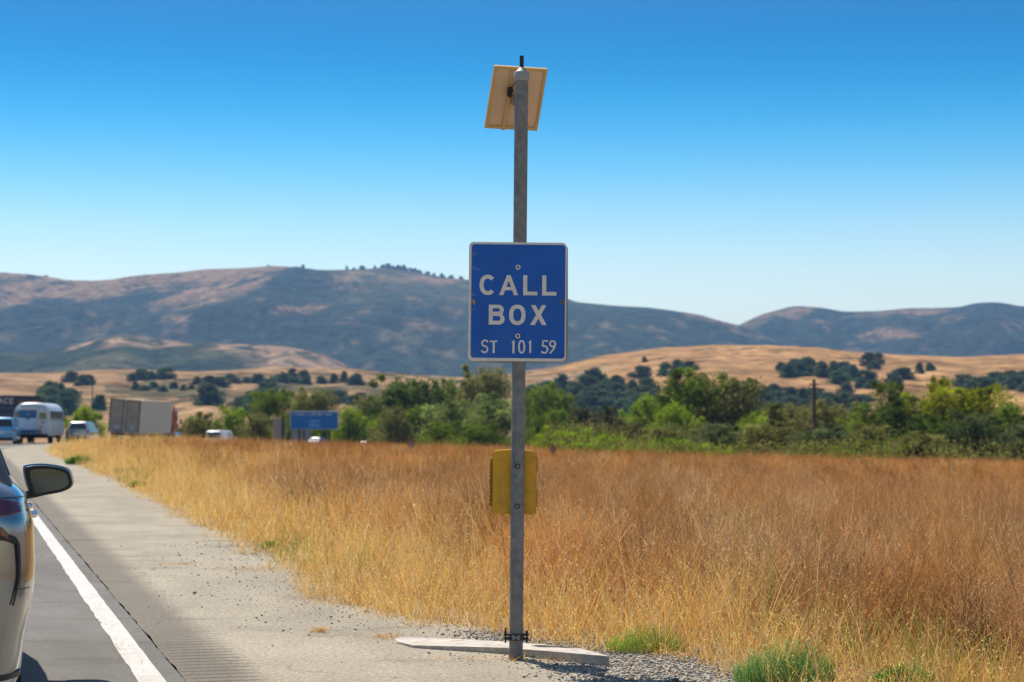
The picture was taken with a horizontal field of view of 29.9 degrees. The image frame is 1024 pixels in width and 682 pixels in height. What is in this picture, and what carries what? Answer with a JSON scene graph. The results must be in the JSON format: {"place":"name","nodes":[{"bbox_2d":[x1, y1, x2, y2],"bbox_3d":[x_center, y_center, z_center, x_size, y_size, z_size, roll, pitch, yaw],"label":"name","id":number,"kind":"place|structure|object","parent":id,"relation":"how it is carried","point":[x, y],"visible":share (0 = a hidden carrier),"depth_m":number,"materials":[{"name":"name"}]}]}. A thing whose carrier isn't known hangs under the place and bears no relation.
{"place":"outdoors","nodes":[
{"label":"outdoors","id":0,"kind":"place"},
{"bbox_2d":[0,443,185,681],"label":"road","id":1,"kind":"structure","parent":0,"point":[67,637],"depth_m":13.32,"materials":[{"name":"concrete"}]},
{"bbox_2d":[0,417,22,443],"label":"blue suv","id":2,"kind":"object","parent":1,"relation":"on","point":[10,429],"visible":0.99,"depth_m":131.14,"materials":[{"name":"paint"}]},
{"bbox_2d":[0,449,73,681],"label":"silver suv","id":3,"kind":"object","parent":1,"relation":"on","point":[17,560],"visible":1,"depth_m":8.54,"materials":[{"name":"paint"}]},
{"bbox_2d":[14,402,63,442],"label":"trailer","id":4,"kind":"object","parent":1,"relation":"on","point":[39,420],"visible":0.84,"depth_m":135.96,"materials":[{"name":"metal"}]},
{"bbox_2d":[65,422,99,442],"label":"silver suv","id":5,"kind":"object","parent":1,"relation":"on","point":[74,429],"visible":0.72,"depth_m":141.08,"materials":[{"name":"paint"}]},
{"bbox_2d":[0,443,165,681],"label":"road marking","id":6,"kind":"object","parent":1,"relation":"on","point":[145,670],"visible":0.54,"depth_m":14.38,"materials":[{"name":"paint"}]},
{"bbox_2d":[108,398,181,439],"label":"box truck","id":7,"kind":"object","parent":1,"relation":"on","point":[130,416],"visible":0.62,"depth_m":166.94,"materials":[{"name":"metal"}]},
{"bbox_2d":[206,430,236,440],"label":"white van","id":8,"kind":"object","parent":1,"relation":"on","point":[225,433],"visible":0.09,"depth_m":197.95,"materials":[{"name":"paint"}]},
{"bbox_2d":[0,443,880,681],"bbox_3d":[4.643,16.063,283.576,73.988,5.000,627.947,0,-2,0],"label":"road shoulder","id":9,"kind":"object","parent":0,"point":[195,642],"visible":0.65,"depth_m":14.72},
{"bbox_2d":[63,454,94,464],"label":"weed","id":10,"kind":"object","parent":9,"relation":"on","point":[72,461],"visible":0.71,"depth_m":67.30,"materials":[{"name":"green plant"}]},
{"bbox_2d":[85,561,595,681],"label":"dry straw","id":11,"kind":"object","parent":9,"relation":"on","point":[320,630],"visible":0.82,"depth_m":13.04,"materials":[{"name":"beige plant"}]},
{"bbox_2d":[121,540,733,680],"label":"pebbles","id":12,"kind":"object","parent":9,"relation":"on","point":[355,629],"visible":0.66,"depth_m":15.03,"materials":[{"name":"stone"}]},
{"bbox_2d":[394,637,608,666],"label":"concrete slab","id":13,"kind":"structure","parent":9,"relation":"on","point":[572,654],"depth_m":12.20,"materials":[{"name":"grey concrete"}]},
{"bbox_2d":[604,622,685,653],"bbox_3d":[0.846,1.883,12.284,0.555,0.205,0.398,0,-2,0],"label":"weed","id":14,"kind":"object","parent":9,"relation":"on","point":[614,643],"visible":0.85,"depth_m":12.23,"materials":[{"name":"green plant"}]},
{"bbox_2d":[438,629,950,681],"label":"gravel","id":15,"kind":"structure","parent":9,"relation":"on","point":[651,664],"depth_m":11.48,"materials":[{"name":"grey gravel"}]},
{"bbox_2d":[731,633,838,681],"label":"weed","id":16,"kind":"object","parent":9,"relation":"on","point":[745,674],"visible":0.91,"depth_m":10.71,"materials":[{"name":"green plant"}]},
{"bbox_2d":[864,659,941,681],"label":"grass tuft","id":17,"kind":"object","parent":9,"relation":"on","point":[888,675],"visible":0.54,"depth_m":10.54,"materials":[{"name":"green plant"}]},
{"bbox_2d":[10,442,951,680],"bbox_3d":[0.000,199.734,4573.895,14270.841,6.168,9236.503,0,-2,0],"label":"ground","id":18,"kind":"structure","parent":0,"point":[150,638],"depth_m":16.55,"materials":[{"name":"soil"}]},
{"bbox_2d":[0,395,40,442],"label":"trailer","id":19,"kind":"object","parent":18,"relation":"on","point":[9,404],"visible":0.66,"depth_m":204.78,"materials":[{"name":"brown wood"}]},
{"bbox_2d":[62,403,107,442],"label":"bush","id":20,"kind":"object","parent":18,"relation":"on","point":[84,415],"visible":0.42,"depth_m":214.28,"materials":[{"name":"green plant"}]},
{"bbox_2d":[178,411,226,440],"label":"bush","id":21,"kind":"object","parent":18,"relation":"on","point":[198,425],"visible":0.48,"depth_m":248.55,"materials":[{"name":"green plant"}]},
{"bbox_2d":[211,404,249,440],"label":"bush","id":22,"kind":"object","parent":18,"relation":"on","point":[233,418],"visible":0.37,"depth_m":260.66,"materials":[{"name":"green plant"}]},
{"bbox_2d":[234,411,280,441],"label":"bush","id":23,"kind":"object","parent":18,"relation":"on","point":[257,428],"visible":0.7,"depth_m":244.04,"materials":[{"name":"green plant"}]},
{"bbox_2d":[245,387,299,429],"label":"tree","id":24,"kind":"object","parent":18,"relation":"on","point":[278,405],"visible":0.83,"depth_m":289.19,"materials":[{"name":"green plant"}]},
{"bbox_2d":[273,416,310,443],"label":"grey board","id":25,"kind":"object","parent":18,"relation":"on","point":[279,427],"visible":0.56,"depth_m":274.65,"materials":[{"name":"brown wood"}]},
{"bbox_2d":[269,414,315,442],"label":"bush","id":26,"kind":"object","parent":18,"relation":"on","point":[288,430],"visible":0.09,"depth_m":283.51,"materials":[{"name":"green plant"}]},
{"bbox_2d":[281,388,311,419],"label":"tree","id":27,"kind":"object","parent":18,"relation":"on","point":[301,397],"visible":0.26,"depth_m":299.74,"materials":[{"name":"green plant"}]},
{"bbox_2d":[290,411,338,442],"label":"road sign","id":28,"kind":"object","parent":18,"relation":"on","point":[313,420],"visible":0.84,"depth_m":261.72,"materials":[{"name":"blue metal"}]},
{"bbox_2d":[291,386,344,423],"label":"tree","id":29,"kind":"object","parent":18,"relation":"on","point":[322,401],"visible":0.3,"depth_m":303.48,"materials":[{"name":"green plant"}]},
{"bbox_2d":[325,405,378,446],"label":"bush","id":30,"kind":"object","parent":18,"relation":"on","point":[351,428],"visible":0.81,"depth_m":283.81,"materials":[{"name":"green plant"}]},
{"bbox_2d":[350,389,386,420],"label":"tree","id":31,"kind":"object","parent":18,"relation":"on","point":[358,400],"visible":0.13,"depth_m":329.12,"materials":[{"name":"green plant"}]},
{"bbox_2d":[366,405,420,445],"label":"bush","id":32,"kind":"object","parent":18,"relation":"on","point":[394,430],"visible":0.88,"depth_m":268.47,"materials":[{"name":"green plant"}]},
{"bbox_2d":[357,372,450,420],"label":"tree","id":33,"kind":"object","parent":18,"relation":"on","point":[420,392],"visible":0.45,"depth_m":316.98,"materials":[{"name":"green plant"}]},
{"bbox_2d":[397,403,438,444],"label":"bush","id":34,"kind":"object","parent":18,"relation":"on","point":[412,413],"visible":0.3,"depth_m":273.65,"materials":[{"name":"green plant"}]},
{"bbox_2d":[407,419,464,446],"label":"bush","id":35,"kind":"object","parent":18,"relation":"on","point":[440,432],"visible":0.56,"depth_m":238.90,"materials":[{"name":"green plant"}]},
{"bbox_2d":[427,377,469,409],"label":"tree","id":36,"kind":"object","parent":18,"relation":"on","point":[446,395],"visible":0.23,"depth_m":328.75,"materials":[{"name":"green plant"}]},
{"bbox_2d":[411,398,494,440],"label":"bush","id":37,"kind":"object","parent":18,"relation":"on","point":[448,412],"visible":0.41,"depth_m":263.76,"materials":[{"name":"green plant"}]},
{"bbox_2d":[437,421,510,448],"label":"bush","id":38,"kind":"object","parent":18,"relation":"on","point":[480,434],"visible":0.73,"depth_m":228.74,"materials":[{"name":"green plant"}]},
{"bbox_2d":[444,363,511,432],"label":"tree","id":39,"kind":"object","parent":18,"relation":"on","point":[490,384],"visible":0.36,"depth_m":318.07,"materials":[{"name":"green plant"}]},
{"bbox_2d":[107,487,867,681],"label":"dry straw","id":40,"kind":"object","parent":18,"relation":"on","point":[349,582],"visible":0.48,"depth_m":16.62,"materials":[{"name":"beige plant"}]},
{"bbox_2d":[460,392,528,447],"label":"bush","id":41,"kind":"object","parent":18,"relation":"on","point":[499,412],"visible":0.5,"depth_m":268.01,"materials":[{"name":"green plant"}]},
{"bbox_2d":[468,55,567,659],"bbox_3d":[0.038,0.125,12.138,0.623,3.825,0.448,1,-2,0],"label":"emergency call box","id":42,"kind":"object","parent":18,"relation":"on","point":[518,305],"visible":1,"depth_m":11.94,"materials":[{"name":"metal"}]},
{"bbox_2d":[42,431,1023,475],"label":"dry grass","id":43,"kind":"structure","parent":18,"relation":"on","point":[61,446],"depth_m":116.99,"materials":[{"name":"beige plant"}]},
{"bbox_2d":[51,436,1023,490],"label":"dry grass","id":44,"kind":"structure","parent":18,"relation":"on","point":[127,462],"depth_m":57.31,"materials":[{"name":"beige plant"}]},
{"bbox_2d":[56,433,1023,681],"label":"dry grass","id":45,"kind":"structure","parent":18,"relation":"on","point":[407,467],"depth_m":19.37,"materials":[{"name":"brown plant"}]},
{"bbox_2d":[525,381,578,434],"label":"tree","id":46,"kind":"object","parent":18,"relation":"on","point":[552,399],"visible":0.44,"depth_m":308.66,"materials":[{"name":"green plant"}]},
{"bbox_2d":[525,406,582,449],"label":"bush","id":47,"kind":"object","parent":18,"relation":"on","point":[538,424],"visible":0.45,"depth_m":248.78,"materials":[{"name":"green plant"}]},
{"bbox_2d":[525,425,593,449],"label":"bush","id":48,"kind":"object","parent":18,"relation":"on","point":[542,441],"visible":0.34,"depth_m":149.47,"materials":[{"name":"green plant"}]},
{"bbox_2d":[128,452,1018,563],"bbox_3d":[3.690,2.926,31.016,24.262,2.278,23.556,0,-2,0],"label":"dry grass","id":49,"kind":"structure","parent":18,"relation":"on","point":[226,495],"depth_m":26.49,"materials":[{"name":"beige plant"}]},
{"bbox_2d":[563,403,595,436],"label":"bush","id":50,"kind":"object","parent":18,"relation":"on","point":[585,416],"visible":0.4,"depth_m":264.04,"materials":[{"name":"green plant"}]},
{"bbox_2d":[549,439,634,455],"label":"bush","id":51,"kind":"object","parent":18,"relation":"on","point":[591,445],"visible":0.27,"depth_m":137.13,"materials":[{"name":"green plant"}]},
{"bbox_2d":[220,441,969,630],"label":"wild oats","id":52,"kind":"object","parent":18,"relation":"on","point":[484,509],"visible":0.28,"depth_m":20.36,"materials":[{"name":"beige plant"}]},
{"bbox_2d":[550,430,658,453],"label":"bush","id":53,"kind":"object","parent":18,"relation":"on","point":[610,440],"visible":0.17,"depth_m":145.52,"materials":[{"name":"green plant"}]},
{"bbox_2d":[585,405,626,437],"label":"bush","id":54,"kind":"object","parent":18,"relation":"on","point":[605,417],"visible":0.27,"depth_m":261.14,"materials":[{"name":"green plant"}]},
{"bbox_2d":[608,417,646,444],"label":"bush","id":55,"kind":"object","parent":18,"relation":"on","point":[634,428],"visible":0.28,"depth_m":204.03,"materials":[{"name":"green plant"}]},
{"bbox_2d":[242,411,1023,464],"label":"undergrowth","id":56,"kind":"object","parent":18,"relation":"on","point":[772,450],"visible":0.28,"depth_m":137.27,"materials":[{"name":"green plant"}]},
{"bbox_2d":[617,392,661,435],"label":"bush","id":57,"kind":"object","parent":18,"relation":"on","point":[645,410],"visible":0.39,"depth_m":254.00,"materials":[{"name":"green plant"}]},
{"bbox_2d":[632,425,699,450],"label":"bush","id":58,"kind":"object","parent":18,"relation":"on","point":[666,433],"visible":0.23,"depth_m":179.44,"materials":[{"name":"green plant"}]},
{"bbox_2d":[643,401,706,439],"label":"bush","id":59,"kind":"object","parent":18,"relation":"on","point":[676,417],"visible":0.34,"depth_m":227.12,"materials":[{"name":"green plant"}]},
{"bbox_2d":[637,438,714,456],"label":"bush","id":60,"kind":"object","parent":18,"relation":"on","point":[673,441],"visible":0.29,"depth_m":141.16,"materials":[{"name":"green plant"}]},
{"bbox_2d":[648,365,732,438],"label":"tree","id":61,"kind":"object","parent":18,"relation":"on","point":[689,394],"visible":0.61,"depth_m":248.17,"materials":[{"name":"green plant"}]},
{"bbox_2d":[689,422,761,452],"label":"bush","id":62,"kind":"object","parent":18,"relation":"on","point":[715,434],"visible":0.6,"depth_m":173.77,"materials":[{"name":"green plant"}]},
{"bbox_2d":[694,372,771,437],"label":"tree","id":63,"kind":"object","parent":18,"relation":"on","point":[738,404],"visible":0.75,"depth_m":248.16,"materials":[{"name":"green plant"}]},
{"bbox_2d":[735,410,769,450],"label":"bush","id":64,"kind":"object","parent":18,"relation":"on","point":[759,415],"visible":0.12,"depth_m":229.07,"materials":[{"name":"green plant"}]},
{"bbox_2d":[727,419,813,455],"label":"bush","id":65,"kind":"object","parent":18,"relation":"on","point":[780,431],"visible":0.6,"depth_m":170.75,"materials":[{"name":"green plant"}]},
{"bbox_2d":[757,398,828,434],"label":"tree","id":66,"kind":"object","parent":18,"relation":"on","point":[776,411],"visible":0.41,"depth_m":233.63,"materials":[{"name":"green plant"}]},
{"bbox_2d":[810,379,818,430],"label":"utility pole","id":67,"kind":"object","parent":18,"relation":"on","point":[815,388],"visible":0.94,"depth_m":185.78,"materials":[{"name":"brown wood"}]},
{"bbox_2d":[780,424,855,458],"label":"bush","id":68,"kind":"object","parent":18,"relation":"on","point":[823,431],"visible":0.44,"depth_m":163.79,"materials":[{"name":"green plant"}]},
{"bbox_2d":[798,400,859,434],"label":"tree","id":69,"kind":"object","parent":18,"relation":"on","point":[829,414],"visible":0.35,"depth_m":233.35,"materials":[{"name":"green plant"}]},
{"bbox_2d":[831,409,876,441],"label":"bush","id":70,"kind":"object","parent":18,"relation":"on","point":[840,420],"visible":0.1,"depth_m":214.40,"materials":[{"name":"green plant"}]},
{"bbox_2d":[825,421,901,457],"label":"bush","id":71,"kind":"object","parent":18,"relation":"on","point":[881,432],"visible":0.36,"depth_m":159.00,"materials":[{"name":"green plant"}]},
{"bbox_2d":[860,376,907,420],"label":"tree","id":72,"kind":"object","parent":18,"relation":"on","point":[880,387],"visible":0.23,"depth_m":226.91,"materials":[{"name":"green plant"}]},
{"bbox_2d":[849,394,942,438],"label":"bush","id":73,"kind":"object","parent":18,"relation":"on","point":[894,416],"visible":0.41,"depth_m":193.76,"materials":[{"name":"green plant"}]},
{"bbox_2d":[871,430,950,461],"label":"bush","id":74,"kind":"object","parent":18,"relation":"on","point":[924,437],"visible":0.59,"depth_m":136.95,"materials":[{"name":"green plant"}]},
{"bbox_2d":[891,414,964,457],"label":"bush","id":75,"kind":"object","parent":18,"relation":"on","point":[932,425],"visible":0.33,"depth_m":159.36,"materials":[{"name":"green plant"}]},
{"bbox_2d":[920,374,955,413],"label":"tree","id":76,"kind":"object","parent":18,"relation":"on","point":[941,382],"visible":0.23,"depth_m":224.61,"materials":[{"name":"green plant"}]},
{"bbox_2d":[899,386,995,429],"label":"tree","id":77,"kind":"object","parent":18,"relation":"on","point":[933,405],"visible":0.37,"depth_m":208.98,"materials":[{"name":"green plant"}]},
{"bbox_2d":[932,409,1015,461],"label":"bush","id":78,"kind":"object","parent":18,"relation":"on","point":[976,429],"visible":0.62,"depth_m":153.83,"materials":[{"name":"green plant"}]},
{"bbox_2d":[948,382,1023,443],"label":"tree","id":79,"kind":"object","parent":18,"relation":"on","point":[985,393],"visible":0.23,"depth_m":209.73,"materials":[{"name":"green plant"}]},
{"bbox_2d":[982,401,1023,458],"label":"bush","id":80,"kind":"object","parent":18,"relation":"on","point":[1005,415],"visible":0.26,"depth_m":189.03,"materials":[{"name":"green plant"}]},
{"bbox_2d":[990,421,1023,461],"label":"bush","id":81,"kind":"object","parent":18,"relation":"on","point":[1018,435],"visible":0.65,"depth_m":149.03,"materials":[{"name":"green plant"}]},
{"bbox_2d":[0,266,1023,442],"bbox_3d":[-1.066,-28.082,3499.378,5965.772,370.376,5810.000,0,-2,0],"label":"hills","id":82,"kind":"structure","parent":0,"point":[368,325],"depth_m":3578.37,"materials":[{"name":"brown soil"}]},
{"bbox_2d":[35,385,59,395],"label":"oak tree","id":83,"kind":"object","parent":82,"relation":"on","point":[49,390],"visible":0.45,"depth_m":874.92,"materials":[{"name":"green plant"}]},
{"bbox_2d":[52,396,80,413],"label":"oak tree","id":84,"kind":"object","parent":82,"relation":"on","point":[66,402],"visible":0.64,"depth_m":836.15,"materials":[{"name":"green plant"}]},
{"bbox_2d":[90,394,107,409],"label":"oak tree","id":85,"kind":"object","parent":82,"relation":"on","point":[98,401],"visible":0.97,"depth_m":853.08,"materials":[{"name":"green plant"}]},
{"bbox_2d":[155,367,177,378],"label":"oak tree","id":86,"kind":"object","parent":82,"relation":"on","point":[162,372],"visible":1,"depth_m":1125.50,"materials":[{"name":"green plant"}]},
{"bbox_2d":[188,382,226,406],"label":"oak tree","id":87,"kind":"object","parent":82,"relation":"on","point":[209,393],"visible":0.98,"depth_m":870.23,"materials":[{"name":"green plant"}]},
{"bbox_2d":[344,373,366,384],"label":"oak tree","id":88,"kind":"object","parent":82,"relation":"on","point":[356,379],"visible":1,"depth_m":1036.16,"materials":[{"name":"green plant"}]},
{"bbox_2d":[552,373,570,389],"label":"oak tree","id":89,"kind":"object","parent":82,"relation":"on","point":[561,380],"visible":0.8,"depth_m":970.98,"materials":[{"name":"green plant"}]},
{"bbox_2d":[566,373,600,387],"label":"oak tree","id":90,"kind":"object","parent":82,"relation":"on","point":[585,380],"visible":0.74,"depth_m":954.35,"materials":[{"name":"green plant"}]},
{"bbox_2d":[582,367,608,383],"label":"oak tree","id":91,"kind":"object","parent":82,"relation":"on","point":[595,371],"visible":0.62,"depth_m":1001.62,"materials":[{"name":"green plant"}]},
{"bbox_2d":[605,383,629,391],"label":"oak tree","id":92,"kind":"object","parent":82,"relation":"on","point":[616,387],"visible":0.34,"depth_m":909.78,"materials":[{"name":"green plant"}]},
{"bbox_2d":[626,365,652,377],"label":"oak tree","id":93,"kind":"object","parent":82,"relation":"on","point":[640,371],"visible":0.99,"depth_m":985.18,"materials":[{"name":"green plant"}]},
{"bbox_2d":[636,376,661,391],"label":"oak tree","id":94,"kind":"object","parent":82,"relation":"on","point":[646,381],"visible":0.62,"depth_m":912.48,"materials":[{"name":"green plant"}]},
{"bbox_2d":[655,362,672,376],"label":"oak tree","id":95,"kind":"object","parent":82,"relation":"on","point":[664,367],"visible":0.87,"depth_m":984.12,"materials":[{"name":"green plant"}]},
{"bbox_2d":[777,364,798,377],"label":"oak tree","id":96,"kind":"object","parent":82,"relation":"on","point":[786,370],"visible":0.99,"depth_m":1002.12,"materials":[{"name":"green plant"}]},
{"bbox_2d":[812,361,830,377],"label":"oak tree","id":97,"kind":"object","parent":82,"relation":"on","point":[822,369],"visible":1,"depth_m":991.10,"materials":[{"name":"green plant"}]},
{"bbox_2d":[824,369,852,383],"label":"oak tree","id":98,"kind":"object","parent":82,"relation":"on","point":[838,376],"visible":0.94,"depth_m":963.97,"materials":[{"name":"green plant"}]},
{"bbox_2d":[835,382,855,395],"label":"oak tree","id":99,"kind":"object","parent":82,"relation":"on","point":[843,386],"visible":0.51,"depth_m":889.06,"materials":[{"name":"green plant"}]},
{"bbox_2d":[852,369,879,381],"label":"oak tree","id":100,"kind":"object","parent":82,"relation":"on","point":[868,374],"visible":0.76,"depth_m":963.12,"materials":[{"name":"green plant"}]},
{"bbox_2d":[857,352,879,365],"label":"oak tree","id":101,"kind":"object","parent":82,"relation":"on","point":[867,357],"visible":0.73,"depth_m":1094.54,"materials":[{"name":"green plant"}]},
{"bbox_2d":[890,367,916,379],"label":"oak tree","id":102,"kind":"object","parent":82,"relation":"on","point":[904,373],"visible":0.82,"depth_m":962.11,"materials":[{"name":"green plant"}]},
{"bbox_2d":[949,373,975,386],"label":"oak tree","id":103,"kind":"object","parent":82,"relation":"on","point":[962,378],"visible":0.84,"depth_m":935.06,"materials":[{"name":"green plant"}]},
{"bbox_2d":[961,376,990,389],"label":"oak tree","id":104,"kind":"object","parent":82,"relation":"on","point":[975,382],"visible":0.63,"depth_m":922.46,"materials":[{"name":"green plant"}]},
{"bbox_2d":[1000,373,1023,390],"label":"oak tree","id":105,"kind":"object","parent":82,"relation":"on","point":[1015,379],"visible":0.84,"depth_m":867.69,"materials":[{"name":"green plant"}]},
{"bbox_2d":[0,0,1023,324],"label":"sky","id":106,"kind":"structure","parent":0,"point":[737,162],"materials":[{"name":"blue"}]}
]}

